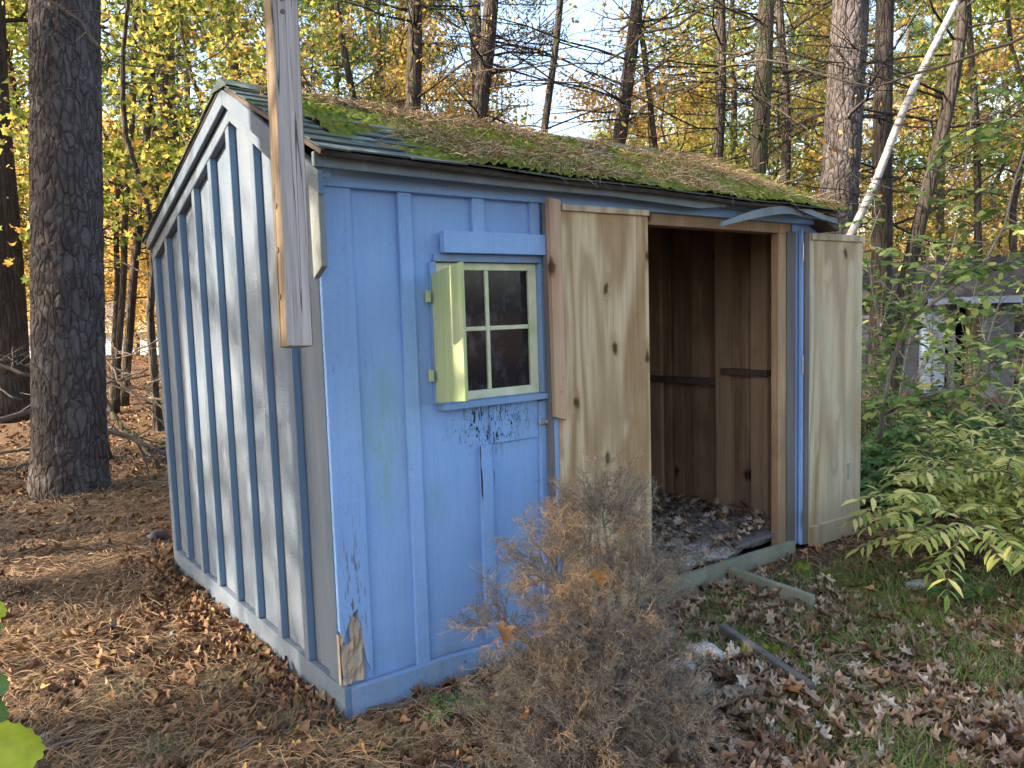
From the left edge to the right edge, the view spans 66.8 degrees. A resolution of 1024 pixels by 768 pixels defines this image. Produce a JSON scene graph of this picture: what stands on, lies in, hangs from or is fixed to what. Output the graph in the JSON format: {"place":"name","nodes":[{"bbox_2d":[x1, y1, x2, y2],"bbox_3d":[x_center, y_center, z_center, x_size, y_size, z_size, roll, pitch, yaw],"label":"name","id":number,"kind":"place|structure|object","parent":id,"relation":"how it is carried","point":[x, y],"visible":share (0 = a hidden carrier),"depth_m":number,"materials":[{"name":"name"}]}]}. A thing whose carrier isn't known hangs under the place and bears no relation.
{"place":"outdoors","nodes":[
{"label":"outdoors","id":0,"kind":"place"},
{"bbox_2d":[0,346,1023,767],"bbox_3d":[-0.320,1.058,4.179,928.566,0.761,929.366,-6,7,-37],"label":"ground","id":1,"kind":"structure","parent":0,"point":[136,406],"depth_m":3.74,"materials":[{"name":"soil"}]},
{"bbox_2d":[0,601,45,767],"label":"sapling","id":2,"kind":"object","parent":1,"relation":"on","point":[21,746],"visible":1,"depth_m":1.12,"materials":[{"name":"green plant"}]},
{"bbox_2d":[6,0,110,262],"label":"oak tree","id":3,"kind":"object","parent":1,"relation":"on","point":[17,62],"visible":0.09,"depth_m":15.66,"materials":[{"name":"yellow plant"}]},
{"bbox_2d":[26,0,111,499],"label":"pine tree","id":4,"kind":"object","parent":1,"relation":"on","point":[68,454],"visible":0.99,"depth_m":6.84,"materials":[{"name":"brown plant"}]},
{"bbox_2d":[27,0,263,74],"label":"hanging branch","id":5,"kind":"object","parent":4,"relation":"attached to","point":[83,25],"visible":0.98,"depth_m":6.35,"materials":[{"name":"brown plant"}]},
{"bbox_2d":[5,0,133,286],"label":"maple tree","id":6,"kind":"object","parent":1,"relation":"on","point":[25,246],"visible":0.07,"depth_m":14.24,"materials":[{"name":"plant"}]},
{"bbox_2d":[0,0,142,423],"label":"pine tree","id":7,"kind":"object","parent":1,"relation":"on","point":[14,332],"visible":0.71,"depth_m":12.37,"materials":[{"name":"brown wood"}]},
{"bbox_2d":[5,0,166,286],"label":"oak tree","id":8,"kind":"object","parent":1,"relation":"on","point":[11,66],"visible":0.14,"depth_m":14.81,"materials":[{"name":"yellow plant"}]},
{"bbox_2d":[28,295,158,357],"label":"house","id":9,"kind":"structure","parent":1,"relation":"on","point":[110,331],"depth_m":31.89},
{"bbox_2d":[5,0,211,397],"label":"maple tree","id":10,"kind":"object","parent":1,"relation":"on","point":[11,35],"visible":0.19,"depth_m":14.92,"materials":[{"name":"plant"}]},
{"bbox_2d":[23,0,210,413],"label":"sapling tree","id":11,"kind":"object","parent":1,"relation":"on","point":[121,312],"visible":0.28,"depth_m":12.97,"materials":[{"name":"brown wood"}]},
{"bbox_2d":[0,0,250,405],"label":"maple tree","id":12,"kind":"object","parent":1,"relation":"on","point":[131,306],"visible":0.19,"depth_m":13.93,"materials":[{"name":"plant"}]},
{"bbox_2d":[103,130,163,359],"bbox_3d":[-8.092,-2.640,17.583,3.540,5.606,3.568,-4,6,-22],"label":"maple sapling","id":13,"kind":"object","parent":1,"relation":"on","point":[139,314],"visible":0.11,"depth_m":17.46,"materials":[{"name":"plant"}]},
{"bbox_2d":[107,399,166,468],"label":"fallen branch","id":14,"kind":"object","parent":1,"relation":"on","point":[121,425],"visible":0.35,"depth_m":7.96,"materials":[{"name":"wood"}]},
{"bbox_2d":[107,427,166,476],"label":"fallen branch","id":15,"kind":"object","parent":1,"relation":"on","point":[137,441],"visible":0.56,"depth_m":7.58,"materials":[{"name":"wood"}]},
{"bbox_2d":[102,101,188,343],"bbox_3d":[-10.631,-3.918,22.383,4.712,7.448,4.802,-2,5,-4],"label":"maple sapling","id":16,"kind":"object","parent":1,"relation":"on","point":[106,116],"visible":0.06,"depth_m":22.09,"materials":[{"name":"plant"}]},
{"bbox_2d":[0,0,322,431],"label":"maple tree","id":17,"kind":"object","parent":1,"relation":"on","point":[125,122],"visible":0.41,"depth_m":10.38,"materials":[{"name":"plant"}]},
{"bbox_2d":[101,0,241,382],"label":"pine tree","id":18,"kind":"object","parent":1,"relation":"on","point":[196,108],"visible":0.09,"depth_m":18.21,"materials":[{"name":"plant"}]},
{"bbox_2d":[0,0,346,245],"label":"maple tree","id":19,"kind":"object","parent":1,"relation":"on","point":[182,6],"visible":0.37,"depth_m":11.92,"materials":[{"name":"plant"}]},
{"bbox_2d":[102,3,247,333],"bbox_3d":[-11.688,-8.901,27.169,5.988,16.408,6.347,-4,6,-21],"label":"pine tree","id":20,"kind":"object","parent":1,"relation":"on","point":[140,104],"visible":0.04,"depth_m":27.04,"materials":[{"name":"plant"}]},
{"bbox_2d":[104,0,259,321],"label":"pine tree","id":21,"kind":"object","parent":1,"relation":"on","point":[163,89],"visible":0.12,"depth_m":15.63,"materials":[{"name":"plant"}]},
{"bbox_2d":[109,0,333,193],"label":"pine tree","id":22,"kind":"object","parent":1,"relation":"on","point":[232,66],"visible":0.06,"depth_m":20.64,"materials":[{"name":"yellow plant"}]},
{"bbox_2d":[114,0,351,245],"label":"maple tree","id":23,"kind":"object","parent":1,"relation":"on","point":[212,29],"visible":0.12,"depth_m":13.54,"materials":[{"name":"plant"}]},
{"bbox_2d":[175,0,442,149],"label":"oak tree","id":24,"kind":"object","parent":1,"relation":"on","point":[302,13],"visible":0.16,"depth_m":17.36,"materials":[{"name":"yellow plant"}]},
{"bbox_2d":[247,4,404,109],"bbox_3d":[-3.240,-3.859,16.115,4.210,8.069,2.972,-5,6,-28],"label":"maple tree","id":25,"kind":"object","parent":1,"relation":"on","point":[311,74],"visible":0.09,"depth_m":15.76,"materials":[{"name":"plant"}]},
{"bbox_2d":[180,0,514,118],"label":"maple tree","id":26,"kind":"object","parent":1,"relation":"on","point":[344,53],"visible":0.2,"depth_m":15.92,"materials":[{"name":"plant"}]},
{"bbox_2d":[298,0,434,113],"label":"pine tree","id":27,"kind":"object","parent":1,"relation":"on","point":[325,59],"visible":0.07,"depth_m":23.23,"materials":[{"name":"yellow plant"}]},
{"bbox_2d":[303,0,470,105],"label":"pine tree","id":28,"kind":"object","parent":1,"relation":"on","point":[437,56],"visible":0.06,"depth_m":21.69,"materials":[{"name":"yellow plant"}]},
{"bbox_2d":[226,0,599,123],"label":"maple tree","id":29,"kind":"object","parent":1,"relation":"on","point":[414,79],"visible":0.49,"depth_m":12.86,"materials":[{"name":"oak bark"},{"name":"yellow maple leaves"}]},
{"bbox_2d":[319,0,516,123],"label":"pine tree","id":30,"kind":"object","parent":1,"relation":"on","point":[390,58],"visible":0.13,"depth_m":19.96,"materials":[{"name":"plant"}]},
{"bbox_2d":[56,639,804,767],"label":"dry grass","id":31,"kind":"structure","parent":1,"relation":"on","point":[159,746],"depth_m":2.80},
{"bbox_2d":[360,0,530,125],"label":"maple tree","id":32,"kind":"object","parent":1,"relation":"on","point":[435,29],"visible":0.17,"depth_m":16.07,"materials":[{"name":"plant"}]},
{"bbox_2d":[320,0,590,122],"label":"pine tree","id":33,"kind":"object","parent":1,"relation":"on","point":[475,21],"visible":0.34,"depth_m":16.79,"materials":[{"name":"brown plant"}]},
{"bbox_2d":[421,684,500,721],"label":"seedling","id":34,"kind":"object","parent":1,"relation":"on","point":[436,699],"visible":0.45,"depth_m":2.89,"materials":[{"name":"green plant"}]},
{"bbox_2d":[224,0,734,131],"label":"oak tree","id":35,"kind":"object","parent":1,"relation":"on","point":[480,105],"visible":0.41,"depth_m":11.93,"materials":[{"name":"brown plant"}]},
{"bbox_2d":[431,9,699,77],"bbox_3d":[0.564,-4.152,9.501,3.383,0.794,1.110,-1,5,13],"label":"hanging branch","id":36,"kind":"object","parent":35,"relation":"attached to","point":[641,35],"visible":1,"depth_m":9.25,"materials":[{"name":"brown plant"}]},
{"bbox_2d":[425,54,558,121],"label":"maple tree","id":37,"kind":"object","parent":1,"relation":"on","point":[504,80],"visible":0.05,"depth_m":17.90,"materials":[{"name":"plant"}]},
{"bbox_2d":[141,77,866,718],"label":"shed","id":38,"kind":"structure","parent":1,"relation":"on","point":[357,485],"depth_m":3.42,"materials":[{"name":"paint"}]},
{"bbox_2d":[264,0,312,347],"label":"timber post","id":39,"kind":"object","parent":38,"relation":"attached to","point":[288,174],"visible":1,"depth_m":2.46,"materials":[{"name":"wood"}]},
{"bbox_2d":[436,262,538,399],"bbox_3d":[-0.105,-0.224,3.269,0.525,0.562,0.034,-6,7,-37],"label":"window","id":40,"kind":"structure","parent":38,"relation":"in","point":[501,306],"depth_m":3.31,"materials":[{"name":"paint"}]},
{"bbox_2d":[247,81,857,213],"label":"roof pine needles","id":41,"kind":"object","parent":38,"relation":"on","point":[410,114],"visible":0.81,"depth_m":3.72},
{"bbox_2d":[259,86,850,209],"bbox_3d":[0.450,-1.153,3.968,3.160,0.476,0.957,-6,7,-37],"label":"roof moss","id":42,"kind":"object","parent":38,"relation":"on","point":[337,112],"visible":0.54,"depth_m":3.55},
{"bbox_2d":[541,197,652,626],"bbox_3d":[0.419,0.141,3.594,0.630,1.927,0.058,-6,7,-37],"label":"door","id":43,"kind":"structure","parent":38,"relation":"in","point":[595,261],"depth_m":3.53,"materials":[{"name":"brown wood"}]},
{"bbox_2d":[651,486,770,564],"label":"indoor leaf litter","id":44,"kind":"object","parent":38,"relation":"on","point":[724,511],"visible":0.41,"depth_m":4.86,"materials":[{"name":"brown plant"}]},
{"bbox_2d":[798,230,866,546],"bbox_3d":[2.006,0.025,4.809,0.661,1.915,0.059,-5,6,-33],"label":"door","id":45,"kind":"structure","parent":38,"relation":"in","point":[830,265],"depth_m":4.78,"materials":[{"name":"grey wood"}]},
{"bbox_2d":[0,418,1023,767],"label":"pine straw","id":46,"kind":"object","parent":1,"relation":"on","point":[64,716],"visible":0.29,"depth_m":3.36,"materials":[{"name":"plant"}]},
{"bbox_2d":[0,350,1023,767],"bbox_3d":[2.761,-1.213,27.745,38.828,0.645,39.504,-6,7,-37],"label":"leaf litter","id":47,"kind":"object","parent":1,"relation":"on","point":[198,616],"visible":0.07,"depth_m":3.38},
{"bbox_2d":[419,443,747,767],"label":"dead shrub","id":48,"kind":"object","parent":1,"relation":"on","point":[600,683],"visible":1,"depth_m":2.69,"materials":[{"name":"plant"}]},
{"bbox_2d":[527,61,666,144],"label":"maple tree","id":49,"kind":"object","parent":1,"relation":"on","point":[588,100],"visible":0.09,"depth_m":20.90,"materials":[{"name":"plant"}]},
{"bbox_2d":[344,0,904,152],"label":"sapling tree","id":50,"kind":"object","parent":1,"relation":"on","point":[546,109],"visible":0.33,"depth_m":11.94,"materials":[{"name":"plant"}]},
{"bbox_2d":[426,0,828,153],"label":"oak tree","id":51,"kind":"object","parent":1,"relation":"on","point":[634,29],"visible":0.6,"depth_m":12.40,"materials":[{"name":"brown plant"}]},
{"bbox_2d":[582,17,688,149],"bbox_3d":[2.464,-5.247,12.605,2.611,11.071,2.830,1,6,30],"label":"sapling tree","id":52,"kind":"object","parent":1,"relation":"on","point":[651,110],"visible":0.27,"depth_m":12.49,"materials":[{"name":"brown wood"}]},
{"bbox_2d":[581,0,746,151],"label":"maple tree","id":53,"kind":"object","parent":1,"relation":"on","point":[664,95],"visible":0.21,"depth_m":15.98,"materials":[{"name":"plant"}]},
{"bbox_2d":[600,65,738,154],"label":"maple sapling","id":54,"kind":"object","parent":1,"relation":"on","point":[679,111],"visible":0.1,"depth_m":19.30,"materials":[{"name":"plant"}]},
{"bbox_2d":[626,17,749,152],"bbox_3d":[5.902,-6.897,27.917,6.944,11.357,6.366,-3,4,18],"label":"oak tree","id":55,"kind":"object","parent":1,"relation":"on","point":[727,99],"visible":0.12,"depth_m":27.17,"materials":[{"name":"yellow plant"}]},
{"bbox_2d":[657,57,770,169],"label":"maple tree","id":56,"kind":"object","parent":1,"relation":"on","point":[682,116],"visible":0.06,"depth_m":23.19,"materials":[{"name":"plant"}]},
{"bbox_2d":[409,502,1023,767],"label":"oak leaf litter","id":57,"kind":"object","parent":1,"relation":"on","point":[731,671],"visible":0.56,"depth_m":2.98,"materials":[{"name":"plant"}]},
{"bbox_2d":[508,0,950,242],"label":"maple tree","id":58,"kind":"object","parent":1,"relation":"on","point":[718,146],"visible":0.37,"depth_m":11.93,"materials":[{"name":"plant"}]},
{"bbox_2d":[601,0,871,194],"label":"oak tree","id":59,"kind":"object","parent":1,"relation":"on","point":[732,142],"visible":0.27,"depth_m":15.79,"materials":[{"name":"plant"}]},
{"bbox_2d":[521,0,1006,206],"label":"maple tree","id":60,"kind":"object","parent":1,"relation":"on","point":[784,81],"visible":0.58,"depth_m":11.94,"materials":[{"name":"plant"}]},
{"bbox_2d":[719,623,814,689],"bbox_3d":[1.050,1.160,3.252,0.035,0.090,0.617,-3,6,-17],"label":"ramp board","id":61,"kind":"object","parent":1,"relation":"on","point":[734,634],"visible":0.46,"depth_m":3.24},
{"bbox_2d":[585,0,953,220],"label":"oak tree","id":62,"kind":"object","parent":1,"relation":"on","point":[759,152],"visible":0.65,"depth_m":10.88,"materials":[{"name":"brown plant"}]},
{"bbox_2d":[728,566,814,608],"bbox_3d":[1.341,1.071,4.049,0.035,0.100,0.535,-5,6,-31],"label":"ramp board","id":63,"kind":"object","parent":1,"relation":"on","point":[785,591],"visible":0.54,"depth_m":4.01,"materials":[{"name":"grey wood"}]},
{"bbox_2d":[698,0,872,235],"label":"maple tree","id":64,"kind":"object","parent":1,"relation":"on","point":[778,155],"visible":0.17,"depth_m":16.86,"materials":[{"name":"plant"}]},
{"bbox_2d":[738,0,912,260],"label":"pine tree","id":65,"kind":"object","parent":1,"relation":"on","point":[898,68],"visible":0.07,"depth_m":20.14,"materials":[{"name":"plant"}]},
{"bbox_2d":[741,0,937,246],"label":"maple tree","id":66,"kind":"object","parent":1,"relation":"on","point":[825,32],"visible":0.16,"depth_m":17.09,"materials":[{"name":"plant"}]},
{"bbox_2d":[670,550,1023,767],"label":"grass","id":67,"kind":"structure","parent":1,"relation":"on","point":[890,603],"depth_m":3.45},
{"bbox_2d":[671,0,1023,425],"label":"oak tree","id":68,"kind":"object","parent":1,"relation":"on","point":[944,126],"visible":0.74,"depth_m":9.42,"materials":[{"name":"brown plant"}]},
{"bbox_2d":[677,0,1023,410],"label":"oak tree","id":69,"kind":"object","parent":1,"relation":"on","point":[882,233],"visible":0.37,"depth_m":10.42,"materials":[{"name":"brown plant"}]},
{"bbox_2d":[780,0,986,261],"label":"pine tree","id":70,"kind":"object","parent":1,"relation":"on","point":[901,6],"visible":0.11,"depth_m":19.51,"materials":[{"name":"green plant"}]},
{"bbox_2d":[860,418,931,453],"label":"understory bush","id":71,"kind":"object","parent":1,"relation":"on","point":[887,439],"visible":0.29,"depth_m":7.16,"materials":[{"name":"green plant"}]},
{"bbox_2d":[846,0,960,234],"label":"birch tree","id":72,"kind":"object","parent":1,"relation":"on","point":[882,164],"visible":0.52,"depth_m":8.58,"materials":[{"name":"white plant"}]},
{"bbox_2d":[860,446,949,526],"bbox_3d":[2.770,0.711,5.784,0.982,0.433,1.441,0,6,22],"label":"understory bush","id":73,"kind":"object","parent":1,"relation":"on","point":[877,478],"visible":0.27,"depth_m":5.80,"materials":[{"name":"green plant"}]},
{"bbox_2d":[860,394,952,467],"bbox_3d":[3.514,0.451,7.273,1.067,0.745,1.921,2,6,34],"label":"understory bush","id":74,"kind":"object","parent":1,"relation":"on","point":[906,435],"visible":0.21,"depth_m":7.04,"materials":[{"name":"green plant"}]},
{"bbox_2d":[802,0,1014,234],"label":"pine tree","id":75,"kind":"object","parent":1,"relation":"on","point":[845,106],"visible":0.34,"depth_m":9.21,"materials":[{"name":"brown plant"}]},
{"bbox_2d":[623,0,1023,118],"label":"hanging branch","id":76,"kind":"object","parent":75,"relation":"attached to","point":[927,69],"visible":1,"depth_m":7.49,"materials":[{"name":"brown plant"}]},
{"bbox_2d":[794,0,1023,259],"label":"maple tree","id":77,"kind":"object","parent":1,"relation":"on","point":[940,230],"visible":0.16,"depth_m":17.92,"materials":[{"name":"green plant"}]},
{"bbox_2d":[861,294,958,437],"bbox_3d":[3.725,-0.108,7.826,1.366,1.609,1.215,0,6,20],"label":"tall bush","id":78,"kind":"object","parent":1,"relation":"on","point":[883,364],"visible":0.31,"depth_m":7.77,"materials":[{"name":"green plant"}]},
{"bbox_2d":[859,0,962,263],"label":"pine tree","id":79,"kind":"object","parent":1,"relation":"on","point":[910,32],"visible":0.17,"depth_m":35.85,"materials":[{"name":"plant"}]},
{"bbox_2d":[886,602,940,630],"bbox_3d":[1.920,1.114,3.749,0.392,0.046,0.248,-7,7,-43],"label":"moss cushion","id":80,"kind":"object","parent":1,"relation":"on","point":[911,612],"visible":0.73,"depth_m":3.73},
{"bbox_2d":[804,0,1023,260],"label":"maple tree","id":81,"kind":"object","parent":1,"relation":"on","point":[935,231],"visible":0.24,"depth_m":16.61,"materials":[{"name":"plant"}]},
{"bbox_2d":[863,367,968,427],"bbox_3d":[4.453,0.261,8.871,1.467,0.839,1.468,-6,7,-37],"label":"understory bush","id":82,"kind":"object","parent":1,"relation":"on","point":[939,414],"visible":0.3,"depth_m":8.60,"materials":[{"name":"green plant"}]},
{"bbox_2d":[860,451,979,511],"bbox_3d":[2.689,0.709,5.795,1.543,0.473,1.148,3,7,41],"label":"understory bush","id":83,"kind":"object","parent":1,"relation":"on","point":[867,491],"visible":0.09,"depth_m":5.68,"materials":[{"name":"green plant"}]},
{"bbox_2d":[818,0,1023,315],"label":"maple tree","id":84,"kind":"object","parent":1,"relation":"on","point":[1012,56],"visible":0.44,"depth_m":12.33,"materials":[{"name":"plant"}]},
{"bbox_2d":[839,88,1023,439],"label":"sapling","id":85,"kind":"object","parent":1,"relation":"on","point":[963,270],"visible":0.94,"depth_m":6.15,"materials":[{"name":"green plant"}]},
{"bbox_2d":[840,382,1023,612],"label":"leafy shrub","id":86,"kind":"object","parent":1,"relation":"on","point":[1008,538],"visible":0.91,"depth_m":4.10,"materials":[{"name":"green plant"}]},
{"bbox_2d":[859,64,1016,259],"bbox_3d":[13.720,-5.492,24.287,6.305,8.606,4.739,-8,8,-32],"label":"oak tree","id":87,"kind":"object","parent":1,"relation":"on","point":[954,123],"visible":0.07,"depth_m":23.71,"materials":[{"name":"green plant"}]},
{"bbox_2d":[861,231,1021,433],"bbox_3d":[4.244,-0.461,8.126,2.221,2.205,2.628,-1,5,9],"label":"tall bush","id":88,"kind":"object","parent":1,"relation":"on","point":[964,235],"visible":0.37,"depth_m":8.36,"materials":[{"name":"green plant"}]},
{"bbox_2d":[860,423,1023,481],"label":"understory bush","id":89,"kind":"object","parent":1,"relation":"on","point":[872,451],"visible":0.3,"depth_m":6.57,"materials":[{"name":"green plant"}]},
{"bbox_2d":[861,256,1023,397],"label":"shed","id":90,"kind":"structure","parent":1,"relation":"on","point":[963,290],"depth_m":11.73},
{"bbox_2d":[919,303,945,392],"bbox_3d":[6.389,-0.540,11.820,0.346,1.370,0.045,2,6,33],"label":"door","id":91,"kind":"structure","parent":90,"relation":"in","point":[937,375],"depth_m":11.81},
{"bbox_2d":[862,265,1023,429],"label":"tall bush","id":92,"kind":"object","parent":1,"relation":"on","point":[937,268],"visible":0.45,"depth_m":8.73,"materials":[{"name":"green plant"}]},
{"bbox_2d":[866,6,1023,335],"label":"maple tree","id":93,"kind":"object","parent":1,"relation":"on","point":[1017,129],"visible":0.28,"depth_m":18.92,"materials":[{"name":"plant"}]},
{"bbox_2d":[866,0,1023,265],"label":"sapling tree","id":94,"kind":"object","parent":1,"relation":"on","point":[978,225],"visible":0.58,"depth_m":11.96,"materials":[{"name":"green wood"}]},
{"bbox_2d":[870,85,1021,261],"bbox_3d":[14.984,-6.025,27.128,5.273,9.006,5.632,-1,4,41],"label":"maple tree","id":95,"kind":"object","parent":1,"relation":"on","point":[923,171],"visible":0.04,"depth_m":27.07,"materials":[{"name":"plant"}]},
{"bbox_2d":[878,398,1023,530],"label":"leafy shrub","id":96,"kind":"object","parent":1,"relation":"on","point":[917,465],"visible":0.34,"depth_m":5.42,"materials":[{"name":"green plant"}]},
{"bbox_2d":[879,337,1023,518],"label":"leafy shrub","id":97,"kind":"object","parent":1,"relation":"on","point":[982,476],"visible":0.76,"depth_m":4.58,"materials":[{"name":"green plant"}]},
{"bbox_2d":[880,273,1023,450],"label":"tall bush","id":98,"kind":"object","parent":1,"relation":"on","point":[1000,277],"visible":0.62,"depth_m":7.64,"materials":[{"name":"green plant"}]},
{"bbox_2d":[883,420,1022,482],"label":"understory bush","id":99,"kind":"object","parent":1,"relation":"on","point":[903,428],"visible":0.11,"depth_m":6.81,"materials":[{"name":"green plant"}]},
{"bbox_2d":[891,390,1023,506],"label":"understory bush","id":100,"kind":"object","parent":1,"relation":"on","point":[902,454],"visible":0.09,"depth_m":6.07,"materials":[{"name":"green plant"}]},
{"bbox_2d":[896,0,1023,352],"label":"oak tree","id":101,"kind":"object","parent":1,"relation":"on","point":[1017,328],"visible":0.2,"depth_m":20.79,"materials":[{"name":"green plant"}]},
{"bbox_2d":[925,573,994,602],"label":"seedling","id":102,"kind":"object","parent":1,"relation":"on","point":[967,592],"visible":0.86,"depth_m":3.91,"materials":[{"name":"green plant"}]},
{"bbox_2d":[910,1,1023,340],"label":"oak tree","id":103,"kind":"object","parent":1,"relation":"on","point":[1004,199],"visible":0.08,"depth_m":23.41,"materials":[{"name":"green plant"}]},
{"bbox_2d":[926,373,1023,428],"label":"understory bush","id":104,"kind":"object","parent":1,"relation":"on","point":[990,406],"visible":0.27,"depth_m":8.83,"materials":[{"name":"green plant"}]},
{"bbox_2d":[958,370,1023,457],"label":"understory bush","id":105,"kind":"object","parent":1,"relation":"on","point":[975,424],"visible":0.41,"depth_m":6.87,"materials":[{"name":"green plant"}]},
{"bbox_2d":[6,0,1023,299],"label":"sky","id":106,"kind":"structure","parent":0,"point":[584,15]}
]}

